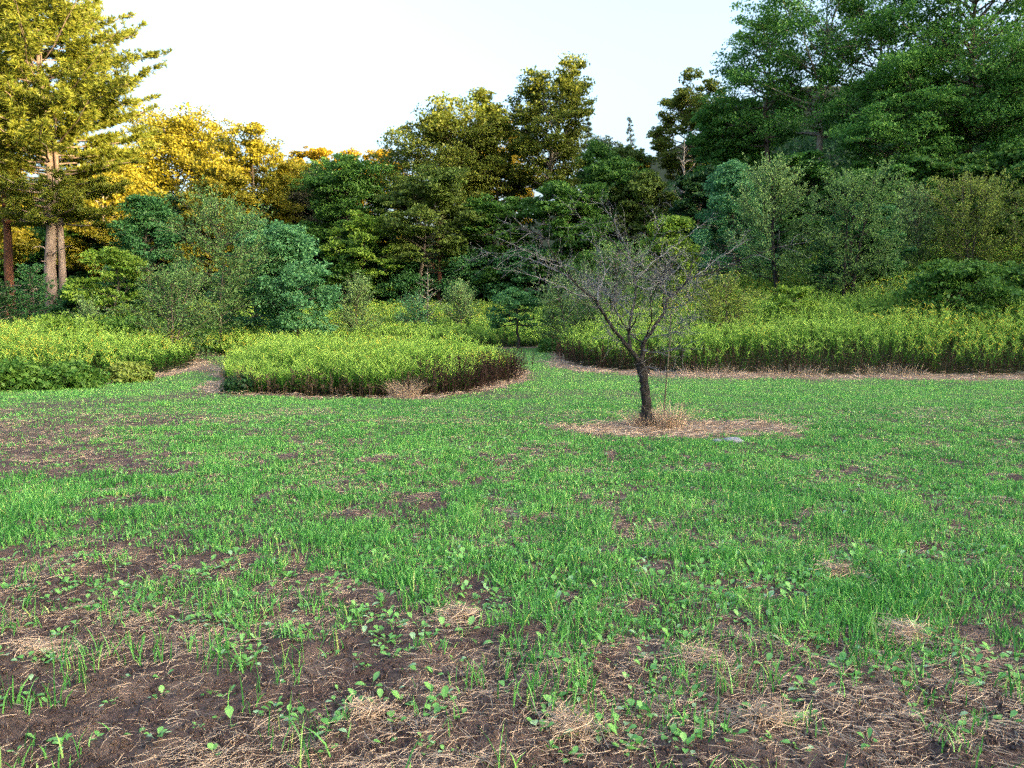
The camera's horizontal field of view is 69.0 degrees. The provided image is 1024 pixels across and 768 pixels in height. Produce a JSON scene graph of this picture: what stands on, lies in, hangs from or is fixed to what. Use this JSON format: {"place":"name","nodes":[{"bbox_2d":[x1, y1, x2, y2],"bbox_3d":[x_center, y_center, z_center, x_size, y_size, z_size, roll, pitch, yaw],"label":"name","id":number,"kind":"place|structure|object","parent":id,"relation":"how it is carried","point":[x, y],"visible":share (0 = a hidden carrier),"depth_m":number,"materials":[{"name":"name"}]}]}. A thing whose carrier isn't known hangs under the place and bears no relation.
{"place":"outdoors","nodes":[
{"label":"outdoors","id":0,"kind":"place"},
{"bbox_2d":[0,72,1023,767],"bbox_3d":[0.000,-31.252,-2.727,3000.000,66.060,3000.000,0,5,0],"label":"ground","id":1,"kind":"structure","parent":0,"point":[172,700],"depth_m":4.08,"materials":[{"name":"soil"}]},
{"bbox_2d":[0,279,35,326],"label":"young hemlock","id":2,"kind":"object","parent":1,"relation":"on","point":[3,298],"visible":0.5,"depth_m":29.41,"materials":[{"name":"green plant"}]},
{"bbox_2d":[0,155,42,265],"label":"forest tree","id":3,"kind":"object","parent":1,"relation":"on","point":[23,244],"visible":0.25,"depth_m":42.20,"materials":[{"name":"yellow plant"}]},
{"bbox_2d":[0,357,53,390],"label":"bramble bush","id":4,"kind":"object","parent":1,"relation":"on","point":[15,374],"visible":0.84,"depth_m":16.69,"materials":[{"name":"green plant"}]},
{"bbox_2d":[1,263,65,324],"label":"young hemlock","id":5,"kind":"object","parent":1,"relation":"on","point":[29,278],"visible":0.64,"depth_m":30.58,"materials":[{"name":"green plant"}]},
{"bbox_2d":[0,227,69,284],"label":"tree","id":6,"kind":"object","parent":1,"relation":"on","point":[37,256],"visible":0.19,"depth_m":51.30,"materials":[{"name":"green plant"}]},
{"bbox_2d":[0,28,70,315],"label":"pine tree","id":7,"kind":"object","parent":1,"relation":"on","point":[8,255],"visible":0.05,"depth_m":36.45,"materials":[{"name":"green plant"}]},
{"bbox_2d":[2,630,102,660],"bbox_3d":[-2.266,1.295,3.604,0.653,0.177,0.289,0,5,0],"label":"straw heap","id":8,"kind":"object","parent":1,"relation":"on","point":[42,644],"visible":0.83,"depth_m":3.59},
{"bbox_2d":[30,359,110,390],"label":"bramble bush","id":9,"kind":"object","parent":1,"relation":"on","point":[72,373],"visible":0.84,"depth_m":17.15,"materials":[{"name":"green plant"}]},
{"bbox_2d":[0,311,148,363],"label":"bramble bush","id":10,"kind":"object","parent":1,"relation":"on","point":[50,319],"visible":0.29,"depth_m":23.13,"materials":[{"name":"green plant"}]},
{"bbox_2d":[45,282,112,319],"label":"bush","id":11,"kind":"object","parent":1,"relation":"on","point":[67,304],"visible":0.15,"depth_m":32.54,"materials":[{"name":"green plant"}]},
{"bbox_2d":[53,291,113,322],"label":"bush","id":12,"kind":"object","parent":1,"relation":"on","point":[89,310],"visible":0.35,"depth_m":26.84,"materials":[{"name":"green plant"}]},
{"bbox_2d":[0,0,174,316],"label":"pine tree","id":13,"kind":"object","parent":1,"relation":"on","point":[84,97],"visible":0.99,"depth_m":31.50,"materials":[{"name":"green plant"}]},
{"bbox_2d":[33,190,171,283],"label":"tree","id":14,"kind":"object","parent":1,"relation":"on","point":[74,235],"visible":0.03,"depth_m":50.48,"materials":[{"name":"green plant"}]},
{"bbox_2d":[0,309,208,374],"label":"goldenrod bed","id":15,"kind":"object","parent":1,"relation":"on","point":[36,350],"visible":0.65,"depth_m":21.07,"materials":[{"name":"plant"}]},
{"bbox_2d":[56,163,153,281],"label":"forest tree","id":16,"kind":"object","parent":1,"relation":"on","point":[103,235],"visible":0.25,"depth_m":47.74,"materials":[{"name":"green plant"}]},
{"bbox_2d":[60,246,163,322],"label":"maple sapling","id":17,"kind":"object","parent":1,"relation":"on","point":[113,258],"visible":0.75,"depth_m":30.15,"materials":[{"name":"green plant"}]},
{"bbox_2d":[75,310,164,362],"bbox_3d":[-12.984,-1.500,24.985,3.476,1.951,3.504,0,5,0],"label":"bramble bush","id":18,"kind":"object","parent":1,"relation":"on","point":[118,323],"visible":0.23,"depth_m":24.26,"materials":[{"name":"green plant"}]},
{"bbox_2d":[103,359,155,383],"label":"bramble bush","id":19,"kind":"object","parent":1,"relation":"on","point":[127,371],"visible":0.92,"depth_m":18.97,"materials":[{"name":"green plant"}]},
{"bbox_2d":[96,193,197,321],"bbox_3d":[-16.574,-5.335,33.649,3.825,6.691,4.384,3,6,31],"label":"young tree","id":20,"kind":"object","parent":1,"relation":"on","point":[137,240],"visible":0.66,"depth_m":33.37,"materials":[{"name":"green plant"}]},
{"bbox_2d":[83,101,241,265],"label":"forest tree","id":21,"kind":"object","parent":1,"relation":"on","point":[184,150],"visible":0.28,"depth_m":52.37,"materials":[{"name":"yellow plant"}]},
{"bbox_2d":[103,256,246,360],"bbox_3d":[-11.229,-2.445,24.595,3.978,3.579,4.141,0,5,0],"label":"hawthorn bush","id":22,"kind":"object","parent":1,"relation":"on","point":[178,276],"visible":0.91,"depth_m":24.64,"materials":[{"name":"green plant"}]},
{"bbox_2d":[160,157,263,298],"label":"forest tree","id":23,"kind":"object","parent":1,"relation":"on","point":[223,176],"visible":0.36,"depth_m":44.97,"materials":[{"name":"yellow plant"}]},
{"bbox_2d":[161,180,266,298],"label":"tree","id":24,"kind":"object","parent":1,"relation":"on","point":[177,202],"visible":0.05,"depth_m":48.07,"materials":[{"name":"green plant"}]},
{"bbox_2d":[148,174,283,351],"bbox_3d":[-10.702,-4.382,27.904,4.066,6.593,4.792,4,6,35],"label":"young tree","id":25,"kind":"object","parent":1,"relation":"on","point":[228,277],"visible":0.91,"depth_m":27.46,"materials":[{"name":"green plant"}]},
{"bbox_2d":[217,373,264,394],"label":"bramble bush","id":26,"kind":"object","parent":1,"relation":"on","point":[231,384],"visible":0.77,"depth_m":15.93,"materials":[{"name":"green plant"}]},
{"bbox_2d":[205,213,284,334],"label":"young tree","id":27,"kind":"object","parent":1,"relation":"on","point":[257,320],"visible":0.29,"depth_m":32.09,"materials":[{"name":"green plant"}]},
{"bbox_2d":[205,120,310,242],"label":"forest tree","id":28,"kind":"object","parent":1,"relation":"on","point":[258,149],"visible":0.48,"depth_m":50.38,"materials":[{"name":"yellow plant"}]},
{"bbox_2d":[238,219,342,336],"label":"young tree","id":29,"kind":"object","parent":1,"relation":"on","point":[289,300],"visible":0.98,"depth_m":28.98,"materials":[{"name":"green plant"}]},
{"bbox_2d":[286,146,339,169],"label":"distant tree","id":30,"kind":"object","parent":1,"relation":"on","point":[314,154],"visible":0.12,"depth_m":71.17,"materials":[{"name":"yellow plant"}]},
{"bbox_2d":[286,167,350,248],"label":"forest tree","id":31,"kind":"object","parent":1,"relation":"on","point":[295,195],"visible":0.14,"depth_m":55.12,"materials":[{"name":"green plant"}]},
{"bbox_2d":[220,365,445,398],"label":"dead stalks","id":32,"kind":"object","parent":1,"relation":"on","point":[312,384],"visible":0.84,"depth_m":15.46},
{"bbox_2d":[287,152,400,279],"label":"forest tree","id":33,"kind":"object","parent":1,"relation":"on","point":[346,185],"visible":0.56,"depth_m":47.92,"materials":[{"name":"green plant"}]},
{"bbox_2d":[310,238,381,310],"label":"understory tree","id":34,"kind":"object","parent":1,"relation":"on","point":[346,271],"visible":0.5,"depth_m":43.72,"materials":[{"name":"green plant"}]},
{"bbox_2d":[331,269,386,335],"bbox_3d":[-6.865,-3.291,31.857,2.732,3.296,2.482,-4,6,-40],"label":"bush","id":35,"kind":"object","parent":1,"relation":"on","point":[346,313],"visible":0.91,"depth_m":31.71,"materials":[{"name":"green plant"}]},
{"bbox_2d":[318,210,404,300],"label":"understory tree","id":36,"kind":"object","parent":1,"relation":"on","point":[365,221],"visible":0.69,"depth_m":43.94,"materials":[{"name":"green plant"}]},
{"bbox_2d":[215,326,516,396],"bbox_3d":[-4.115,-0.843,19.519,8.549,1.510,9.225,0,5,0],"label":"goldenrod bed","id":37,"kind":"object","parent":1,"relation":"on","point":[376,360],"visible":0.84,"depth_m":17.00,"materials":[{"name":"plant"}]},
{"bbox_2d":[164,298,577,354],"bbox_3d":[-8.997,-3.303,36.232,26.013,2.888,19.579,0,5,0],"label":"goldenrod bed","id":38,"kind":"object","parent":1,"relation":"on","point":[394,327],"visible":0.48,"depth_m":32.75,"materials":[{"name":"plant"}]},
{"bbox_2d":[331,688,417,743],"bbox_3d":[-0.574,1.315,2.991,0.326,0.155,0.395,-5,7,-45],"label":"straw heap","id":39,"kind":"object","parent":1,"relation":"on","point":[370,711],"visible":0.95,"depth_m":2.98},
{"bbox_2d":[361,147,410,251],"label":"distant tree","id":40,"kind":"object","parent":1,"relation":"on","point":[371,152],"visible":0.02,"depth_m":74.96,"materials":[{"name":"green plant"}]},
{"bbox_2d":[366,257,444,307],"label":"understory tree","id":41,"kind":"object","parent":1,"relation":"on","point":[405,278],"visible":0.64,"depth_m":45.10,"materials":[{"name":"green plant"}]},
{"bbox_2d":[378,375,433,397],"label":"dry grass tuft","id":42,"kind":"object","parent":1,"relation":"on","point":[405,393],"visible":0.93,"depth_m":15.08,"materials":[{"name":"plant"}]},
{"bbox_2d":[391,287,437,330],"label":"bush","id":43,"kind":"object","parent":1,"relation":"on","point":[420,316],"visible":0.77,"depth_m":34.61,"materials":[{"name":"green plant"}]},
{"bbox_2d":[372,163,486,300],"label":"forest tree","id":44,"kind":"object","parent":1,"relation":"on","point":[435,188],"visible":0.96,"depth_m":43.93,"materials":[{"name":"green plant"}]},
{"bbox_2d":[412,215,458,304],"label":"dead hemlock","id":45,"kind":"object","parent":1,"relation":"on","point":[438,269],"visible":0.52,"depth_m":45.33,"materials":[{"name":"wood"}]},
{"bbox_2d":[368,91,515,291],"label":"forest tree","id":46,"kind":"object","parent":1,"relation":"on","point":[439,128],"visible":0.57,"depth_m":49.21,"materials":[{"name":"green plant"}]},
{"bbox_2d":[422,597,489,627],"bbox_3d":[-0.279,1.234,3.957,0.408,0.169,0.432,0,5,0],"label":"straw heap","id":47,"kind":"object","parent":1,"relation":"on","point":[457,612],"visible":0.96,"depth_m":3.95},
{"bbox_2d":[434,277,486,335],"bbox_3d":[-2.272,-3.549,34.391,2.342,2.861,2.069,3,6,27],"label":"bush","id":48,"kind":"object","parent":1,"relation":"on","point":[461,291],"visible":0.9,"depth_m":34.26,"materials":[{"name":"green plant"}]},
{"bbox_2d":[423,243,505,307],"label":"understory tree","id":49,"kind":"object","parent":1,"relation":"on","point":[454,271],"visible":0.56,"depth_m":44.97,"materials":[{"name":"green plant"}]},
{"bbox_2d":[399,345,534,396],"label":"dead stalks","id":50,"kind":"object","parent":1,"relation":"on","point":[483,370],"visible":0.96,"depth_m":16.88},
{"bbox_2d":[437,119,539,244],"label":"distant tree","id":51,"kind":"object","parent":1,"relation":"on","point":[530,193],"visible":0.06,"depth_m":72.78,"materials":[{"name":"green plant"}]},
{"bbox_2d":[460,86,530,251],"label":"forest tree","id":52,"kind":"object","parent":1,"relation":"on","point":[505,187],"visible":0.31,"depth_m":50.76,"materials":[{"name":"green plant"}]},
{"bbox_2d":[458,193,537,298],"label":"forest tree","id":53,"kind":"object","parent":1,"relation":"on","point":[492,210],"visible":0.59,"depth_m":44.83,"materials":[{"name":"green plant"}]},
{"bbox_2d":[0,347,1023,767],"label":"grass","id":54,"kind":"structure","parent":1,"relation":"on","point":[772,497],"depth_m":6.12,"materials":[{"name":"plant"}]},
{"bbox_2d":[0,327,1023,767],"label":"straw litter","id":55,"kind":"object","parent":1,"relation":"on","point":[562,675],"visible":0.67,"depth_m":3.65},
{"bbox_2d":[0,5,1023,334],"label":"undergrowth","id":56,"kind":"object","parent":1,"relation":"on","point":[806,143],"visible":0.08,"depth_m":51.73,"materials":[{"name":"green plant"}]},
{"bbox_2d":[0,498,1023,767],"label":"soil crumbs","id":57,"kind":"object","parent":1,"relation":"on","point":[458,738],"visible":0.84,"depth_m":3.08,"materials":[{"name":"soil"}]},
{"bbox_2d":[0,397,1023,705],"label":"ground cover","id":58,"kind":"object","parent":1,"relation":"on","point":[594,633],"visible":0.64,"depth_m":4.54,"materials":[{"name":"green plant"}]},
{"bbox_2d":[485,287,558,347],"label":"tree","id":59,"kind":"object","parent":1,"relation":"on","point":[510,297],"visible":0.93,"depth_m":29.39,"materials":[{"name":"green plant"}]},
{"bbox_2d":[484,244,570,308],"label":"understory tree","id":60,"kind":"object","parent":1,"relation":"on","point":[522,278],"visible":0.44,"depth_m":43.31,"materials":[{"name":"green plant"}]},
{"bbox_2d":[502,51,596,245],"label":"forest tree","id":61,"kind":"object","parent":1,"relation":"on","point":[534,141],"visible":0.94,"depth_m":49.14,"materials":[{"name":"green plant"}]},
{"bbox_2d":[536,338,562,352],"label":"bramble bush","id":62,"kind":"object","parent":1,"relation":"on","point":[543,343],"visible":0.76,"depth_m":27.87,"materials":[{"name":"green plant"}]},
{"bbox_2d":[498,179,618,296],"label":"forest tree","id":63,"kind":"object","parent":1,"relation":"on","point":[537,207],"visible":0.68,"depth_m":43.18,"materials":[{"name":"green plant"}]},
{"bbox_2d":[529,266,607,341],"bbox_3d":[2.203,-2.736,28.905,3.139,3.604,3.135,0,5,0],"label":"willow bush","id":64,"kind":"object","parent":1,"relation":"on","point":[553,305],"visible":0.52,"depth_m":28.76,"materials":[{"name":"green plant"}]},
{"bbox_2d":[513,696,630,757],"bbox_3d":[0.210,1.317,2.900,0.352,0.161,0.490,-5,7,-45],"label":"straw heap","id":65,"kind":"object","parent":1,"relation":"on","point":[578,726],"visible":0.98,"depth_m":2.87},
{"bbox_2d":[547,214,622,300],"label":"understory tree","id":66,"kind":"object","parent":1,"relation":"on","point":[570,243],"visible":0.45,"depth_m":41.76,"materials":[{"name":"green plant"}]},
{"bbox_2d":[559,138,639,223],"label":"forest tree","id":67,"kind":"object","parent":1,"relation":"on","point":[596,150],"visible":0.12,"depth_m":55.02,"materials":[{"name":"green plant"}]},
{"bbox_2d":[572,155,652,256],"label":"forest tree","id":68,"kind":"object","parent":1,"relation":"on","point":[614,171],"visible":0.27,"depth_m":45.91,"materials":[{"name":"green plant"}]},
{"bbox_2d":[555,234,672,343],"bbox_3d":[3.431,-3.214,26.704,3.846,4.227,3.668,-3,6,-34],"label":"hawthorn bush","id":69,"kind":"object","parent":1,"relation":"on","point":[618,262],"visible":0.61,"depth_m":26.58,"materials":[{"name":"green plant"}]},
{"bbox_2d":[582,144,670,237],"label":"forest tree","id":70,"kind":"object","parent":1,"relation":"on","point":[640,156],"visible":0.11,"depth_m":55.92,"materials":[{"name":"green plant"}]},
{"bbox_2d":[458,192,809,428],"bbox_3d":[1.688,-1.153,10.897,5.112,3.933,3.298,0,5,0],"label":"bare hawthorn","id":71,"kind":"object","parent":1,"relation":"on","point":[642,372],"visible":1,"depth_m":10.76,"materials":[{"name":"brown plant"}]},
{"bbox_2d":[606,169,681,280],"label":"forest tree","id":72,"kind":"object","parent":1,"relation":"on","point":[649,186],"visible":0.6,"depth_m":44.28,"materials":[{"name":"green plant"}]},
{"bbox_2d":[616,404,679,430],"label":"dry grass tuft","id":73,"kind":"object","parent":1,"relation":"on","point":[642,423],"visible":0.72,"depth_m":10.85,"materials":[{"name":"plant"}]},
{"bbox_2d":[635,215,706,316],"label":"tree","id":74,"kind":"object","parent":1,"relation":"on","point":[673,224],"visible":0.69,"depth_m":32.20,"materials":[{"name":"green plant"}]},
{"bbox_2d":[634,396,713,429],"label":"dry grass tuft","id":75,"kind":"object","parent":1,"relation":"on","point":[681,422],"visible":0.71,"depth_m":10.90,"materials":[{"name":"plant"}]},
{"bbox_2d":[646,67,735,214],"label":"forest tree","id":76,"kind":"object","parent":1,"relation":"on","point":[679,101],"visible":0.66,"depth_m":53.29,"materials":[{"name":"green plant"}]},
{"bbox_2d":[660,164,728,275],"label":"understory tree","id":77,"kind":"object","parent":1,"relation":"on","point":[687,204],"visible":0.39,"depth_m":40.39,"materials":[{"name":"green plant"}]},
{"bbox_2d":[642,638,759,675],"bbox_3d":[0.864,1.265,3.449,0.364,0.151,0.540,-3,6,-35],"label":"straw heap","id":78,"kind":"object","parent":1,"relation":"on","point":[696,657],"visible":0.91,"depth_m":3.43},
{"bbox_2d":[677,265,772,347],"bbox_3d":[7.011,-2.433,24.980,3.465,3.153,3.015,0,5,0],"label":"hawthorn bush","id":79,"kind":"object","parent":1,"relation":"on","point":[712,308],"visible":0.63,"depth_m":24.76,"materials":[{"name":"green plant"}]},
{"bbox_2d":[690,158,780,295],"bbox_3d":[10.642,-7.336,35.553,4.426,6.686,3.724,0,5,0],"label":"young tree","id":80,"kind":"object","parent":1,"relation":"on","point":[728,179],"visible":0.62,"depth_m":35.12,"materials":[{"name":"green plant"}]},
{"bbox_2d":[682,96,788,210],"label":"forest tree","id":81,"kind":"object","parent":1,"relation":"on","point":[720,151],"visible":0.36,"depth_m":47.42,"materials":[{"name":"green plant"}]},
{"bbox_2d":[667,690,820,732],"bbox_3d":[0.954,1.324,2.945,0.710,0.158,0.255,-1,5,-8],"label":"straw heap","id":82,"kind":"object","parent":1,"relation":"on","point":[768,716],"visible":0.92,"depth_m":2.94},
{"bbox_2d":[698,0,836,177],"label":"forest tree","id":83,"kind":"object","parent":1,"relation":"on","point":[731,73],"visible":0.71,"depth_m":44.15,"materials":[{"name":"green plant"}]},
{"bbox_2d":[721,151,832,298],"bbox_3d":[11.394,-6.328,31.531,5.401,6.836,4.150,0,5,0],"label":"young tree","id":84,"kind":"object","parent":1,"relation":"on","point":[777,178],"visible":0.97,"depth_m":31.13,"materials":[{"name":"green plant"}]},
{"bbox_2d":[544,335,1023,375],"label":"dead stalks","id":85,"kind":"object","parent":1,"relation":"on","point":[570,353],"visible":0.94,"depth_m":20.66,"materials":[{"name":"plant"}]},
{"bbox_2d":[557,209,1023,373],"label":"goldenrod bed","id":86,"kind":"object","parent":1,"relation":"on","point":[751,336],"visible":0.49,"depth_m":22.98,"materials":[{"name":"plant"}]},
{"bbox_2d":[759,285,826,327],"bbox_3d":[9.978,-2.502,26.474,2.469,2.078,1.936,0,5,0],"label":"bush","id":87,"kind":"object","parent":1,"relation":"on","point":[797,291],"visible":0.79,"depth_m":26.21,"materials":[{"name":"green plant"}]},
{"bbox_2d":[751,149,847,251],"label":"forest tree","id":88,"kind":"object","parent":1,"relation":"on","point":[802,159],"visible":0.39,"depth_m":39.31,"materials":[{"name":"green plant"}]},
{"bbox_2d":[737,0,918,235],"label":"forest tree","id":89,"kind":"object","parent":1,"relation":"on","point":[819,128],"visible":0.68,"depth_m":41.96,"materials":[{"name":"green plant"}]},
{"bbox_2d":[785,558,876,582],"bbox_3d":[2.013,1.169,4.698,0.649,0.172,0.354,2,5,22],"label":"straw heap","id":90,"kind":"object","parent":1,"relation":"on","point":[835,569],"visible":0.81,"depth_m":4.68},
{"bbox_2d":[777,155,925,314],"bbox_3d":[13.295,-5.728,29.798,5.441,6.204,5.370,2,6,26],"label":"hawthorn tree","id":91,"kind":"object","parent":1,"relation":"on","point":[844,280],"visible":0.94,"depth_m":29.15,"materials":[{"name":"green plant"}]},
{"bbox_2d":[804,201,918,299],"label":"young tree","id":92,"kind":"object","parent":1,"relation":"on","point":[815,270],"visible":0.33,"depth_m":30.89,"materials":[{"name":"green plant"}]},
{"bbox_2d":[826,163,934,249],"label":"forest tree","id":93,"kind":"object","parent":1,"relation":"on","point":[909,169],"visible":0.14,"depth_m":36.19,"materials":[{"name":"green plant"}]},
{"bbox_2d":[800,0,964,161],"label":"forest tree","id":94,"kind":"object","parent":1,"relation":"on","point":[861,28],"visible":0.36,"depth_m":40.97,"materials":[{"name":"green plant"}]},
{"bbox_2d":[855,612,938,654],"bbox_3d":[1.934,1.254,3.727,0.436,0.198,0.448,2,6,26],"label":"straw heap","id":95,"kind":"object","parent":1,"relation":"on","point":[907,631],"visible":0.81,"depth_m":3.72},
{"bbox_2d":[811,39,989,189],"bbox_3d":[20.409,-12.529,39.575,8.560,10.038,7.957,0,5,0],"label":"forest tree","id":96,"kind":"object","parent":1,"relation":"on","point":[919,92],"visible":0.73,"depth_m":37.78,"materials":[{"name":"green plant"}]},
{"bbox_2d":[888,178,963,278],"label":"young tree","id":97,"kind":"object","parent":1,"relation":"on","point":[917,238],"visible":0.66,"depth_m":32.37,"materials":[{"name":"green plant"}]},
{"bbox_2d":[864,0,1023,155],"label":"forest tree","id":98,"kind":"object","parent":1,"relation":"on","point":[969,67],"visible":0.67,"depth_m":37.54,"materials":[{"name":"green plant"}]},
{"bbox_2d":[884,150,1014,249],"bbox_3d":[21.105,-8.829,36.321,6.058,5.113,5.439,0,5,0],"label":"understory tree","id":99,"kind":"object","parent":1,"relation":"on","point":[942,167],"visible":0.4,"depth_m":35.40,"materials":[{"name":"green plant"}]},
{"bbox_2d":[881,258,1023,347],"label":"bramble thicket","id":100,"kind":"object","parent":1,"relation":"on","point":[963,280],"visible":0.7,"depth_m":24.50,"materials":[{"name":"green plant"}]},
{"bbox_2d":[917,162,1023,265],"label":"hawthorn tree","id":101,"kind":"object","parent":1,"relation":"on","point":[978,187],"visible":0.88,"depth_m":30.49,"materials":[{"name":"green plant"}]},
{"bbox_2d":[948,142,1023,251],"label":"understory tree","id":102,"kind":"object","parent":1,"relation":"on","point":[1011,158],"visible":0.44,"depth_m":33.52,"materials":[{"name":"green plant"}]},
{"bbox_2d":[965,30,1023,194],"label":"forest tree","id":103,"kind":"object","parent":1,"relation":"on","point":[1014,140],"visible":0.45,"depth_m":36.51,"materials":[{"name":"green plant"}]},
{"bbox_2d":[988,260,1023,327],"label":"bramble thicket","id":104,"kind":"object","parent":1,"relation":"on","point":[1017,270],"visible":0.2,"depth_m":25.82,"materials":[{"name":"green plant"}]},
{"bbox_2d":[993,167,1023,267],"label":"hawthorn tree","id":105,"kind":"object","parent":1,"relation":"on","point":[1014,227],"visible":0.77,"depth_m":30.02,"materials":[{"name":"green plant"}]},
{"bbox_2d":[14,0,1022,225],"label":"sky","id":106,"kind":"structure","parent":0,"point":[329,74],"materials":[{"name":"white"}]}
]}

